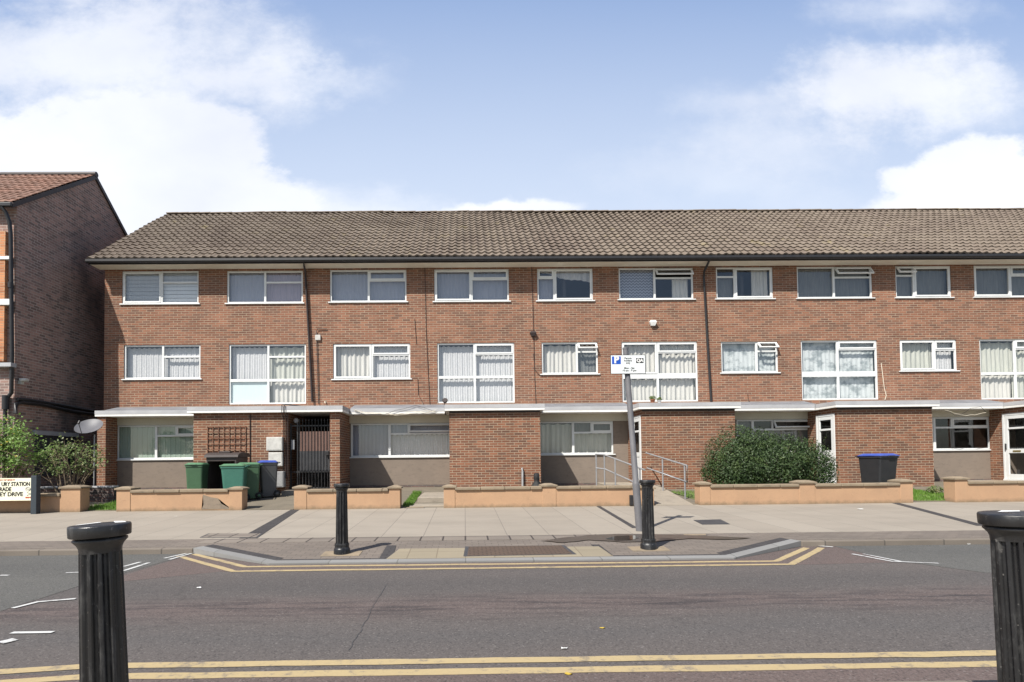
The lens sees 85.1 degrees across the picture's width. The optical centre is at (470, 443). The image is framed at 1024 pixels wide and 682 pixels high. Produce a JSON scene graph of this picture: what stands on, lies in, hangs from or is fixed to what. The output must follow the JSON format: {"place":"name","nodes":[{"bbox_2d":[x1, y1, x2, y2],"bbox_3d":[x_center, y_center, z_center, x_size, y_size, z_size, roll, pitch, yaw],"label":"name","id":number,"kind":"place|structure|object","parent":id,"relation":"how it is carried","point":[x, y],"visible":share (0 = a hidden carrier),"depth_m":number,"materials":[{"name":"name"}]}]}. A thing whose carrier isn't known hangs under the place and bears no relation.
{"place":"outdoors","nodes":[
{"label":"outdoors","id":0,"kind":"place"},
{"bbox_2d":[67,521,131,681],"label":"bollard","id":1,"kind":"object","parent":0,"point":[103,654],"visible":1,"depth_m":2.27,"materials":[{"name":"black metal"}]},
{"bbox_2d":[246,495,293,509],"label":"concrete path","id":2,"kind":"structure","parent":0,"point":[283,502],"depth_m":14.65,"materials":[{"name":"grey concrete"}]},
{"bbox_2d":[238,462,262,498],"bbox_3d":[-6.238,1.033,15.660,0.736,1.030,0.525,0,-2,-21],"label":"wheelie bin","id":3,"kind":"object","parent":2,"relation":"on","point":[253,475],"visible":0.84,"depth_m":15.49,"materials":[{"name":"green plastic"}]},
{"bbox_2d":[258,460,280,496],"bbox_3d":[-5.869,1.003,16.117,0.620,1.060,0.483,0,-2,-29],"label":"wheelie bin","id":4,"kind":"object","parent":2,"relation":"on","point":[268,477],"visible":0.92,"depth_m":15.94,"materials":[{"name":"grey plastic"}]},
{"bbox_2d":[409,492,443,506],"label":"concrete path","id":5,"kind":"structure","parent":0,"point":[431,497],"depth_m":14.65,"materials":[{"name":"grey concrete"}]},
{"bbox_2d":[0,530,988,548],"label":"block paving","id":6,"kind":"structure","parent":0,"point":[750,536],"depth_m":8.77,"materials":[{"name":"grey concrete"}]},
{"bbox_2d":[199,534,598,542],"bbox_3d":[-0.892,1.539,9.012,6.851,0.029,0.404,-1,-2,-1],"label":"slab row","id":7,"kind":"object","parent":6,"relation":"on","point":[410,538],"visible":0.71,"depth_m":8.99,"materials":[{"name":"grey concrete"}]},
{"bbox_2d":[605,535,638,539],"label":"puddle","id":8,"kind":"object","parent":6,"relation":"on","point":[628,537],"visible":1,"depth_m":8.84,"materials":[{"name":"liquid"}]},
{"bbox_2d":[683,534,706,535],"bbox_3d":[3.666,1.502,9.109,0.458,0.041,0.152,-1,-2,-1],"label":"service cover","id":9,"kind":"object","parent":6,"relation":"on","point":[697,534],"visible":0.43,"depth_m":9.12,"materials":[{"name":"metal"}]},
{"bbox_2d":[224,540,767,558],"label":"build out paving","id":10,"kind":"structure","parent":0,"point":[612,548],"depth_m":8.23,"materials":[{"name":"grey concrete"}]},
{"bbox_2d":[387,546,612,558],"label":"tactile paving","id":11,"kind":"structure","parent":10,"relation":"on","point":[433,553],"depth_m":7.77,"materials":[{"name":"beige concrete"}]},
{"bbox_2d":[464,545,575,555],"bbox_3d":[0.676,1.544,7.962,1.567,0.082,0.628,-1,-2,-1],"label":"service cover","id":12,"kind":"object","parent":10,"relation":"on","point":[515,550],"visible":0.82,"depth_m":7.94,"materials":[{"name":"metal"}]},
{"bbox_2d":[543,534,747,542],"bbox_3d":[2.739,1.488,8.859,3.325,0.020,0.767,-1,-2,-1],"label":"damp patch","id":13,"kind":"object","parent":10,"relation":"on","point":[658,537],"visible":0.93,"depth_m":8.80,"materials":[{"name":"grey concrete"}]},
{"bbox_2d":[627,546,670,551],"bbox_3d":[2.569,1.537,8.033,0.540,0.075,0.300,-1,-2,-1],"label":"bollard footing","id":14,"kind":"object","parent":10,"relation":"on","point":[638,548],"visible":0.5,"depth_m":7.98,"materials":[{"name":"concrete"}]},
{"bbox_2d":[639,480,656,549],"bbox_3d":[2.564,1.022,8.058,0.230,1.007,0.230,-1,-2,-1],"label":"bollard","id":15,"kind":"object","parent":14,"relation":"on","point":[648,540],"visible":1,"depth_m":7.99,"materials":[{"name":"black metal"}]},
{"bbox_2d":[0,546,995,674],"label":"road","id":16,"kind":"structure","parent":0,"point":[551,612],"depth_m":4.82,"materials":[{"name":"grey asphalt"}]},
{"bbox_2d":[0,638,17,642],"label":"white line","id":17,"kind":"object","parent":16,"relation":"on","point":[7,640],"visible":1,"depth_m":4.28,"materials":[{"name":"paint"}]},
{"bbox_2d":[11,631,53,632],"bbox_3d":[-3.539,1.518,4.488,0.332,0.001,0.053,-1,-2,-1],"label":"white line","id":18,"kind":"object","parent":16,"relation":"on","point":[33,632],"visible":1,"depth_m":4.49,"materials":[{"name":"paint"}]},
{"bbox_2d":[12,598,75,607],"bbox_3d":[-4.198,1.553,5.472,0.517,0.001,0.175,1,-2,-44],"label":"white line","id":19,"kind":"object","parent":16,"relation":"on","point":[43,601],"visible":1,"depth_m":5.49,"materials":[{"name":"paint"}]},
{"bbox_2d":[0,554,189,610],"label":"parking bay","id":20,"kind":"object","parent":16,"relation":"on","point":[26,579],"visible":0.75,"depth_m":6.93,"materials":[{"name":"grey asphalt"}]},
{"bbox_2d":[124,563,147,570],"bbox_3d":[-4.389,1.608,7.305,0.055,0.001,0.562,-1,-2,0],"label":"white line","id":21,"kind":"object","parent":20,"relation":"on","point":[135,566],"visible":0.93,"depth_m":7.30,"materials":[{"name":"paint"}]},
{"bbox_2d":[351,585,385,646],"bbox_3d":[-0.905,1.514,5.074,0.026,0.001,2.153,-1,-2,-2],"label":"road crack","id":22,"kind":"object","parent":16,"relation":"on","point":[368,616],"visible":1,"depth_m":4.85,"materials":[{"name":"black asphalt"}]},
{"bbox_2d":[0,538,989,555],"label":"kerb","id":23,"kind":"structure","parent":16,"relation":"on","point":[833,542],"depth_m":8.44,"materials":[{"name":"concrete"}]},
{"bbox_2d":[193,539,800,564],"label":"granite kerb","id":24,"kind":"structure","parent":16,"relation":"on","point":[768,548],"depth_m":7.49,"materials":[{"name":"grey stone"}]},
{"bbox_2d":[0,650,995,673],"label":"yellow line","id":25,"kind":"object","parent":16,"relation":"on","point":[518,659],"visible":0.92,"depth_m":3.77,"materials":[{"name":"paint"}]},
{"bbox_2d":[0,663,996,681],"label":"red gutter strip","id":26,"kind":"object","parent":16,"relation":"on","point":[896,674],"depth_m":3.47,"materials":[{"name":"concrete"}]},
{"bbox_2d":[0,661,996,681],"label":"yellow line","id":27,"kind":"object","parent":26,"relation":"on","point":[385,672],"visible":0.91,"depth_m":3.58,"materials":[{"name":"paint"}]},
{"bbox_2d":[124,546,891,580],"bbox_3d":[0.619,1.567,7.362,9.760,0.001,2.043,-1,-2,-1],"label":"red road surface","id":28,"kind":"object","parent":16,"relation":"on","point":[825,555],"visible":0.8,"depth_m":7.24,"materials":[{"name":"asphalt"}]},
{"bbox_2d":[321,551,361,555],"bbox_3d":[-1.837,1.582,7.913,0.540,0.075,0.300,-1,-2,-1],"label":"bollard footing","id":29,"kind":"object","parent":28,"relation":"on","point":[351,553],"visible":0.43,"depth_m":7.89,"materials":[{"name":"concrete"}]},
{"bbox_2d":[334,483,349,554],"bbox_3d":[-1.842,1.067,7.939,0.230,1.007,0.230,-1,-2,-1],"label":"bollard","id":30,"kind":"object","parent":29,"relation":"on","point":[342,547],"visible":1,"depth_m":7.87,"materials":[{"name":"black metal"}]},
{"bbox_2d":[205,538,788,559],"bbox_3d":[0.430,1.557,8.076,9.014,0.127,1.171,-1,-2,-1],"label":"dark paving edge","id":31,"kind":"object","parent":28,"relation":"on","point":[389,550],"visible":0.45,"depth_m":7.93,"materials":[{"name":"grey concrete"}]},
{"bbox_2d":[176,547,823,571],"bbox_3d":[0.484,1.573,7.607,9.565,0.001,1.330,-1,-2,-1],"label":"yellow line","id":32,"kind":"object","parent":28,"relation":"on","point":[805,556],"visible":1,"depth_m":7.01,"materials":[{"name":"paint"}]},
{"bbox_2d":[191,547,808,566],"bbox_3d":[0.447,1.578,7.775,9.201,0.001,1.193,-1,-2,-1],"label":"yellow line","id":33,"kind":"object","parent":28,"relation":"on","point":[775,560],"visible":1,"depth_m":7.26,"materials":[{"name":"paint"}]},
{"bbox_2d":[836,544,991,572],"bbox_3d":[17.735,1.368,6.466,24.412,0.001,4.228,-1,-2,-1],"label":"parking bay","id":34,"kind":"object","parent":16,"relation":"on","point":[973,557],"visible":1,"depth_m":7.66,"materials":[{"name":"grey asphalt"}]},
{"bbox_2d":[854,554,939,563],"bbox_3d":[5.478,1.509,7.272,0.316,0.001,0.966,1,-2,-38],"label":"white line","id":35,"kind":"object","parent":34,"relation":"on","point":[892,561],"visible":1,"depth_m":7.16,"materials":[{"name":"paint"}]},
{"bbox_2d":[892,680,997,681],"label":"kerb","id":36,"kind":"structure","parent":16,"relation":"on","point":[953,681],"depth_m":3.03,"materials":[{"name":"concrete"}]},
{"bbox_2d":[0,502,1023,541],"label":"pavement","id":37,"kind":"structure","parent":0,"point":[443,521],"depth_m":11.13,"materials":[{"name":"grey concrete"}]},
{"bbox_2d":[0,476,40,513],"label":"street name sign","id":38,"kind":"object","parent":37,"relation":"on","point":[20,489],"visible":0.99,"depth_m":13.12,"materials":[{"name":"white metal"}]},
{"bbox_2d":[200,533,262,537],"bbox_3d":[-4.082,1.580,9.526,1.096,0.050,0.433,-1,-2,4],"label":"service cover","id":39,"kind":"object","parent":37,"relation":"on","point":[232,535],"visible":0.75,"depth_m":9.49,"materials":[{"name":"grey concrete"}]},
{"bbox_2d":[610,347,645,531],"bbox_3d":[2.728,-0.076,9.639,0.609,3.208,0.140,-1,-2,-1],"label":"parking sign","id":40,"kind":"object","parent":37,"relation":"on","point":[626,364],"visible":1,"depth_m":9.61,"materials":[{"name":"grey metal"}]},
{"bbox_2d":[694,519,728,524],"bbox_3d":[4.602,1.503,10.632,0.651,0.053,0.671,-1,-2,-1],"label":"service cover","id":41,"kind":"object","parent":37,"relation":"on","point":[712,522],"visible":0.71,"depth_m":10.53,"materials":[{"name":"grey metal"}]},
{"bbox_2d":[0,0,1023,234],"label":"sky","id":42,"kind":"structure","parent":0,"point":[174,105],"materials":[{"name":"blue"}]},
{"bbox_2d":[90,481,948,510],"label":"garden ground","id":43,"kind":"structure","parent":0,"point":[406,492],"depth_m":17.13,"materials":[{"name":"brown soil"}]},
{"bbox_2d":[0,411,60,477],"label":"rose bush","id":44,"kind":"object","parent":43,"relation":"on","point":[10,463],"visible":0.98,"depth_m":14.42,"materials":[{"name":"green plant"}]},
{"bbox_2d":[0,485,91,512],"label":"garden wall","id":45,"kind":"structure","parent":43,"relation":"on","point":[72,498],"depth_m":13.46,"materials":[{"name":"stone"}]},
{"bbox_2d":[15,431,109,492],"bbox_3d":[-10.542,0.655,14.676,2.112,1.961,1.432,-1,-2,-1],"label":"rose bush","id":46,"kind":"object","parent":43,"relation":"on","point":[64,449],"visible":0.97,"depth_m":14.60,"materials":[{"name":"green plant"}]},
{"bbox_2d":[0,172,127,485],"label":"neighbouring house","id":47,"kind":"structure","parent":43,"relation":"on","point":[57,229],"depth_m":18.30,"materials":[{"name":"brick"}]},
{"bbox_2d":[32,430,78,475],"bbox_3d":[-13.576,0.318,18.233,0.087,1.429,1.981,-1,-2,-1],"label":"fence","id":48,"kind":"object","parent":47,"relation":"in","point":[51,436],"depth_m":18.02,"materials":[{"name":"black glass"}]},
{"bbox_2d":[41,486,118,501],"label":"brick wall","id":49,"kind":"structure","parent":43,"relation":"on","point":[103,493],"depth_m":15.45,"materials":[{"name":"grey brick"}]},
{"bbox_2d":[74,419,102,485],"bbox_3d":[-10.986,0.426,15.956,0.642,2.337,0.682,-2,-2,40],"label":"satellite dish","id":50,"kind":"object","parent":43,"relation":"on","point":[88,426],"visible":0.99,"depth_m":16.06,"materials":[{"name":"metal"}]},
{"bbox_2d":[114,486,249,511],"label":"garden wall","id":51,"kind":"structure","parent":43,"relation":"on","point":[130,498],"depth_m":13.50,"materials":[{"name":"stone"}]},
{"bbox_2d":[204,451,249,488],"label":"bin store","id":52,"kind":"structure","parent":43,"relation":"on","point":[214,460],"depth_m":16.23,"materials":[{"name":"brown plastic"}]},
{"bbox_2d":[219,464,250,500],"bbox_3d":[-6.390,1.048,15.057,0.760,1.030,0.525,0,-2,-13],"label":"wheelie bin","id":53,"kind":"object","parent":43,"relation":"on","point":[233,475],"visible":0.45,"depth_m":14.85,"materials":[{"name":"teal plastic"}]},
{"bbox_2d":[292,485,402,509],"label":"garden wall","id":54,"kind":"structure","parent":43,"relation":"on","point":[306,497],"depth_m":13.54,"materials":[{"name":"stone"}]},
{"bbox_2d":[88,488,944,509],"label":"grass","id":55,"kind":"structure","parent":43,"relation":"on","point":[410,501],"depth_m":14.53,"materials":[{"name":"green plant"}]},
{"bbox_2d":[85,208,1023,494],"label":"apartment building","id":56,"kind":"structure","parent":43,"relation":"on","point":[467,348],"depth_m":18.97,"materials":[{"name":"brown brick"}]},
{"bbox_2d":[116,425,192,460],"bbox_3d":[-10.081,-0.050,18.750,3.772,1.183,0.195,-1,-2,-1],"label":"window","id":57,"kind":"structure","parent":56,"relation":"in","point":[170,442],"depth_m":18.83,"materials":[{"name":"glass"}]},
{"bbox_2d":[119,271,199,304],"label":"window","id":58,"kind":"structure","parent":56,"relation":"in","point":[139,287],"depth_m":18.98,"materials":[{"name":"white plastic"}]},
{"bbox_2d":[121,345,201,379],"bbox_3d":[-10.421,-2.754,18.858,2.685,1.193,0.261,-1,-2,-1],"label":"window","id":59,"kind":"structure","parent":56,"relation":"in","point":[143,364],"depth_m":18.96,"materials":[{"name":"white plastic"}]},
{"bbox_2d":[207,426,245,452],"bbox_3d":[-7.555,0.087,17.191,1.210,1.294,0.032,-1,-2,-1],"label":"trellis","id":60,"kind":"object","parent":56,"relation":"attached to","point":[229,449],"visible":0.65,"depth_m":17.19,"materials":[{"name":"brown wood"}]},
{"bbox_2d":[225,271,304,303],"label":"window","id":61,"kind":"structure","parent":56,"relation":"in","point":[265,287],"depth_m":19.08,"materials":[{"name":"white plastic"}]},
{"bbox_2d":[229,344,305,404],"bbox_3d":[-6.880,-2.358,18.935,2.596,2.038,0.208,-1,-2,-1],"label":"window","id":62,"kind":"structure","parent":56,"relation":"in","point":[254,375],"depth_m":18.99,"materials":[{"name":"white plastic"}]},
{"bbox_2d":[290,418,329,489],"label":"metal gate","id":63,"kind":"structure","parent":56,"relation":"attached to","point":[313,451],"depth_m":17.43,"materials":[{"name":"black metal"}]},
{"bbox_2d":[328,270,407,302],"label":"window","id":64,"kind":"structure","parent":56,"relation":"in","point":[346,286],"depth_m":19.12,"materials":[{"name":"white plastic"}]},
{"bbox_2d":[331,343,411,379],"bbox_3d":[-3.363,-2.787,18.949,2.729,1.240,0.282,-1,-2,-1],"label":"window","id":65,"kind":"structure","parent":56,"relation":"in","point":[354,361],"depth_m":19.04,"materials":[{"name":"white plastic"}]},
{"bbox_2d":[350,423,449,457],"bbox_3d":[-2.245,-0.122,18.825,3.736,1.167,0.358,-1,-2,-1],"label":"window","id":66,"kind":"structure","parent":56,"relation":"in","point":[376,440],"depth_m":18.98,"materials":[{"name":"glass"}]},
{"bbox_2d":[433,269,510,301],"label":"window","id":67,"kind":"structure","parent":56,"relation":"in","point":[450,285],"depth_m":19.16,"materials":[{"name":"white plastic"}]},
{"bbox_2d":[437,343,514,402],"bbox_3d":[0.171,-2.412,18.998,2.618,2.047,0.200,-1,-2,-1],"label":"window","id":68,"kind":"structure","parent":56,"relation":"in","point":[483,384],"depth_m":19.07,"materials":[{"name":"white plastic"}]},
{"bbox_2d":[536,269,594,301],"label":"window","id":69,"kind":"structure","parent":56,"relation":"in","point":[546,289],"depth_m":19.06,"materials":[{"name":"white plastic"}]},
{"bbox_2d":[540,342,599,374],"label":"window","id":70,"kind":"structure","parent":56,"relation":"in","point":[577,359],"depth_m":19.12,"materials":[{"name":"white plastic"}]},
{"bbox_2d":[540,421,615,455],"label":"window","id":71,"kind":"structure","parent":56,"relation":"in","point":[574,438],"depth_m":19.04,"materials":[{"name":"glass"}]},
{"bbox_2d":[634,418,639,477],"bbox_3d":[5.357,0.217,17.922,0.047,2.083,0.782,-1,-2,-1],"label":"door","id":72,"kind":"structure","parent":56,"relation":"in","point":[637,419],"depth_m":17.77,"materials":[{"name":"white plastic"}]},
{"bbox_2d":[649,396,655,402],"bbox_3d":[5.720,-1.399,17.515,0.228,0.249,0.204,-1,-2,-1],"label":"plant pot","id":73,"kind":"object","parent":56,"relation":"on","point":[652,399],"visible":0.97,"depth_m":17.47,"materials":[{"name":"ceramic"}]},
{"bbox_2d":[617,268,695,300],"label":"window","id":74,"kind":"structure","parent":56,"relation":"in","point":[634,283],"depth_m":19.23,"materials":[{"name":"white plastic"}]},
{"bbox_2d":[621,342,697,401],"bbox_3d":[6.439,-2.464,19.080,2.595,2.054,0.222,-1,-2,-1],"label":"window","id":75,"kind":"structure","parent":56,"relation":"in","point":[673,371],"depth_m":19.14,"materials":[{"name":"white plastic"}]},
{"bbox_2d":[715,267,775,299],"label":"window","id":76,"kind":"structure","parent":56,"relation":"in","point":[759,288],"depth_m":19.25,"materials":[{"name":"white plastic"}]},
{"bbox_2d":[720,342,780,373],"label":"window","id":77,"kind":"structure","parent":56,"relation":"in","point":[736,357],"depth_m":19.19,"materials":[{"name":"white plastic"}]},
{"bbox_2d":[737,419,809,452],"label":"window","id":78,"kind":"structure","parent":56,"relation":"in","point":[802,430],"depth_m":19.13,"materials":[{"name":"white plastic"}]},
{"bbox_2d":[817,416,834,481],"bbox_3d":[11.476,0.158,17.993,0.097,2.084,0.782,-1,-2,-1],"label":"door","id":79,"kind":"structure","parent":56,"relation":"in","point":[819,419],"depth_m":17.93,"materials":[{"name":"white plastic"}]},
{"bbox_2d":[796,267,874,298],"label":"window","id":80,"kind":"structure","parent":56,"relation":"in","point":[812,282],"depth_m":19.30,"materials":[{"name":"white plastic"}]},
{"bbox_2d":[801,340,877,399],"bbox_3d":[12.614,-2.528,19.137,2.636,2.040,0.194,-1,-2,-1],"label":"window","id":81,"kind":"structure","parent":56,"relation":"in","point":[852,372],"depth_m":19.21,"materials":[{"name":"white plastic"}]},
{"bbox_2d":[895,266,954,298],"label":"window","id":82,"kind":"structure","parent":56,"relation":"in","point":[923,281],"depth_m":19.34,"materials":[{"name":"white plastic"}]},
{"bbox_2d":[899,340,959,371],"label":"window","id":83,"kind":"structure","parent":56,"relation":"in","point":[915,357],"depth_m":19.26,"materials":[{"name":"white plastic"}]},
{"bbox_2d":[932,417,990,450],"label":"window","id":84,"kind":"structure","parent":56,"relation":"in","point":[951,419],"depth_m":19.04,"materials":[{"name":"white plastic"}]},
{"bbox_2d":[973,265,1023,297],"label":"window","id":85,"kind":"structure","parent":56,"relation":"in","point":[989,281],"depth_m":19.37,"materials":[{"name":"white plastic"}]},
{"bbox_2d":[979,339,1023,398],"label":"window","id":86,"kind":"structure","parent":56,"relation":"in","point":[997,358],"depth_m":19.28,"materials":[{"name":"white plastic"}]},
{"bbox_2d":[1004,414,1023,478],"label":"door","id":87,"kind":"structure","parent":56,"relation":"in","point":[1006,418],"depth_m":18.34,"materials":[{"name":"white plastic"}]},
{"bbox_2d":[595,453,644,484],"bbox_3d":[4.290,0.932,15.905,0.224,1.365,2.798,0,-2,-14],"label":"handrail","id":88,"kind":"object","parent":43,"relation":"on","point":[615,473],"visible":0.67,"depth_m":16.23,"materials":[{"name":"metal"}]},
{"bbox_2d":[597,482,692,505],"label":"concrete ramp","id":89,"kind":"structure","parent":43,"relation":"on","point":[665,497],"depth_m":14.79,"materials":[{"name":"grey concrete"}]},
{"bbox_2d":[645,452,687,498],"bbox_3d":[5.567,0.908,15.893,0.074,1.386,2.334,0,-2,-9],"label":"handrail","id":90,"kind":"object","parent":89,"relation":"on","point":[685,481],"visible":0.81,"depth_m":15.53,"materials":[{"name":"metal"}]},
{"bbox_2d":[672,491,694,499],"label":"lawn","id":91,"kind":"structure","parent":43,"relation":"on","point":[692,495],"depth_m":15.79,"materials":[{"name":"plant"}]},
{"bbox_2d":[699,424,844,483],"bbox_3d":[8.204,0.483,15.385,3.814,2.140,1.830,-1,-2,-1],"label":"evergreen bush","id":92,"kind":"object","parent":43,"relation":"on","point":[739,462],"visible":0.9,"depth_m":14.98,"materials":[{"name":"green plant"}]},
{"bbox_2d":[913,492,944,500],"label":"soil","id":93,"kind":"structure","parent":43,"relation":"on","point":[928,499],"depth_m":14.03,"materials":[{"name":"plant"}]},
{"bbox_2d":[855,453,899,482],"bbox_3d":[11.503,0.824,15.720,0.693,1.111,0.880,0,-2,-13],"label":"wheelie bin","id":94,"kind":"object","parent":93,"relation":"on","point":[878,467],"visible":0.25,"depth_m":15.45,"materials":[{"name":"black plastic"}]},
{"bbox_2d":[926,485,943,493],"bbox_3d":[12.783,1.273,15.320,0.448,0.295,0.306,-1,-2,-1],"label":"weed","id":95,"kind":"object","parent":93,"relation":"on","point":[933,489],"visible":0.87,"depth_m":15.28,"materials":[{"name":"green plant"}]},
{"bbox_2d":[941,476,1023,501],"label":"garden wall","id":96,"kind":"structure","parent":43,"relation":"on","point":[959,489],"depth_m":13.73,"materials":[{"name":"stone"}]},
{"bbox_2d":[531,473,540,485],"bbox_3d":[1.968,1.163,16.605,0.400,0.600,0.394,-1,-2,-1],"label":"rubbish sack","id":97,"kind":"object","parent":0,"point":[536,482],"visible":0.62,"depth_m":16.53,"materials":[{"name":"black plastic"}]},
{"bbox_2d":[250,503,981,536],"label":"dark band paving","id":98,"kind":"structure","parent":0,"point":[266,527],"depth_m":11.22,"materials":[{"name":"grey concrete"}]},
{"bbox_2d":[442,483,655,507],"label":"garden wall","id":99,"kind":"structure","parent":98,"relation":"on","point":[544,495],"depth_m":13.59,"materials":[{"name":"stone"}]},
{"bbox_2d":[629,495,632,504],"bbox_3d":[3.912,1.370,13.570,0.080,0.250,0.078,-1,-2,-1],"label":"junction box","id":100,"kind":"object","parent":99,"relation":"attached to","point":[630,499],"visible":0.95,"depth_m":13.53,"materials":[{"name":"grey metal"}]},
{"bbox_2d":[692,479,914,504],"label":"garden wall","id":101,"kind":"structure","parent":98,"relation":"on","point":[814,492],"depth_m":13.67,"materials":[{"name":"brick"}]},
{"bbox_2d":[977,510,1023,681],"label":"bollard","id":102,"kind":"object","parent":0,"point":[1004,529],"visible":1,"depth_m":2.35,"materials":[{"name":"black metal"}]},
{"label":"lawn","id":103,"kind":"structure","parent":0,"visible":0},
{"bbox_2d":[184,463,209,488],"bbox_3d":[-7.770,1.044,15.800,0.525,1.030,0.620,0,-2,-5],"label":"wheelie bin","id":104,"kind":"object","parent":103,"relation":"on","point":[196,475],"visible":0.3,"depth_m":15.58,"materials":[{"name":"green plastic"}]}
]}

